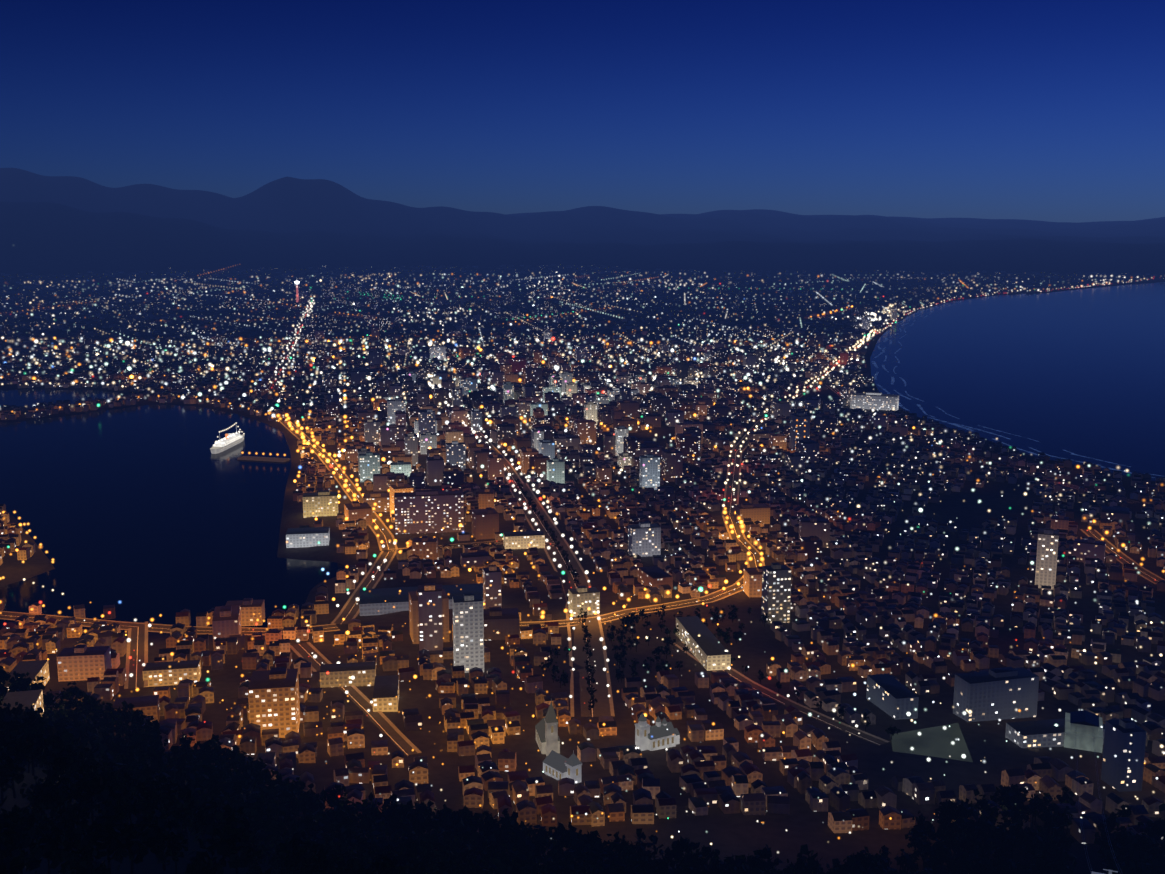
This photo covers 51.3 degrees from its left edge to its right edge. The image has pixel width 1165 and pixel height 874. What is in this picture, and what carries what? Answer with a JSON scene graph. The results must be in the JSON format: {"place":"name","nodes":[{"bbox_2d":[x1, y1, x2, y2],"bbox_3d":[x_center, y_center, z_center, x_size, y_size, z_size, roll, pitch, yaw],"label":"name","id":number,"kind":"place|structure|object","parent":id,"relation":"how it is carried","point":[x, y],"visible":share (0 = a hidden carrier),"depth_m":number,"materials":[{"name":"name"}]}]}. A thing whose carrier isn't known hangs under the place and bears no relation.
{"place":"outdoors","nodes":[
{"label":"outdoors","id":0,"kind":"place"},
{"bbox_2d":[294,280,299,301],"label":"observation tower","id":1,"kind":"structure","parent":0,"point":[296,282],"depth_m":5490.34,"materials":[{"name":"red"}]},
{"bbox_2d":[0,168,1164,873],"bbox_3d":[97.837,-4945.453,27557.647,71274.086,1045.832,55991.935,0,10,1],"label":"ground","id":2,"kind":"structure","parent":0,"point":[70,226],"depth_m":1603.15,"materials":[{"name":"black"}]},
{"bbox_2d":[237,456,289,461],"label":"ferry pier","id":3,"kind":"structure","parent":2,"relation":"on","point":[272,459],"depth_m":1786.70,"materials":[{"name":"grey concrete"}]},
{"bbox_2d":[0,721,643,873],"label":"hillside trees","id":4,"kind":"object","parent":2,"relation":"on","point":[170,807],"visible":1,"depth_m":276.70,"materials":[{"name":"green plant"}]},
{"bbox_2d":[535,702,559,755],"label":"church","id":5,"kind":"structure","parent":2,"relation":"on","point":[547,738],"depth_m":719.99,"materials":[{"name":"white"}]},
{"bbox_2d":[543,750,581,783],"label":"church","id":6,"kind":"structure","parent":2,"relation":"on","point":[557,766],"depth_m":681.79,"materials":[{"name":"white"}]},
{"bbox_2d":[0,264,1164,843],"bbox_3d":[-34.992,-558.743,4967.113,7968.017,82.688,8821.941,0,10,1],"label":"buildings","id":7,"kind":"structure","parent":2,"relation":"on","point":[1010,690],"depth_m":1897.80,"materials":[{"name":"grey concrete"}]},
{"bbox_2d":[0,349,1164,846],"bbox_3d":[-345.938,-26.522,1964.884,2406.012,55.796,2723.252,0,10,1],"label":"city blocks","id":8,"kind":"structure","parent":2,"relation":"on","point":[838,783],"depth_m":1049.60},
{"bbox_2d":[0,665,1164,873],"bbox_3d":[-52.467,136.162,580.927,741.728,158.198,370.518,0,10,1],"label":"hillside trees","id":9,"kind":"object","parent":2,"relation":"on","point":[141,749],"visible":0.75,"depth_m":561.02,"materials":[{"name":"green plant"}]},
{"bbox_2d":[635,713,679,750],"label":"orthodox church","id":10,"kind":"structure","parent":2,"relation":"on","point":[663,735],"depth_m":736.37,"materials":[{"name":"white"}]},
{"bbox_2d":[514,478,900,739],"bbox_3d":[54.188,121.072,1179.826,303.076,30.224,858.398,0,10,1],"label":"city trees","id":11,"kind":"object","parent":2,"relation":"on","point":[627,621],"visible":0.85,"depth_m":948.50,"materials":[{"name":"green plant"}]},
{"bbox_2d":[1064,710,1102,752],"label":"building","id":12,"kind":"structure","parent":2,"relation":"on","point":[1089,725],"depth_m":753.07,"materials":[{"name":"grey concrete"}]},
{"bbox_2d":[1075,726,1122,873],"bbox_3d":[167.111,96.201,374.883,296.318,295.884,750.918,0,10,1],"label":"ropeway cables","id":13,"kind":"object","parent":12,"relation":"attached to","point":[1100,804],"visible":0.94,"depth_m":571.67,"materials":[{"name":"black metal"}]},
{"bbox_2d":[1091,869,1117,873],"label":"ropeway pylon","id":14,"kind":"object","parent":2,"relation":"on","point":[1110,871],"visible":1,"depth_m":398.04,"materials":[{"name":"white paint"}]},
{"bbox_2d":[0,282,1164,634],"bbox_3d":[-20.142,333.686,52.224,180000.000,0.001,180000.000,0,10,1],"label":"sea","id":15,"kind":"structure","parent":0,"point":[154,514],"depth_m":1906.75,"materials":[{"name":"blue liquid"}]},
{"bbox_2d":[210,428,243,453],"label":"ship","id":16,"kind":"object","parent":15,"relation":"on","point":[229,440],"visible":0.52,"depth_m":1879.84,"materials":[{"name":"white metal"}]},
{"bbox_2d":[872,301,1160,477],"bbox_3d":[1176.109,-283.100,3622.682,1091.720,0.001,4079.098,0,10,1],"label":"surf","id":17,"kind":"structure","parent":15,"relation":"on","point":[893,380],"depth_m":2308.61,"materials":[{"name":"white liquid"}]},
{"bbox_2d":[0,278,1164,755],"bbox_3d":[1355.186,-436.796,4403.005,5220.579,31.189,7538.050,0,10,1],"label":"roads","id":18,"kind":"structure","parent":0,"point":[136,658],"depth_m":1080.24,"materials":[{"name":"asphalt"}]},
{"bbox_2d":[0,0,1164,222],"label":"sky","id":19,"kind":"structure","parent":0,"point":[1038,110],"materials":[{"name":"blue"}]},
{"bbox_2d":[891,723,972,761],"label":"sports ground","id":20,"kind":"structure","parent":0,"point":[946,741],"depth_m":752.93,"materials":[{"name":"green"}]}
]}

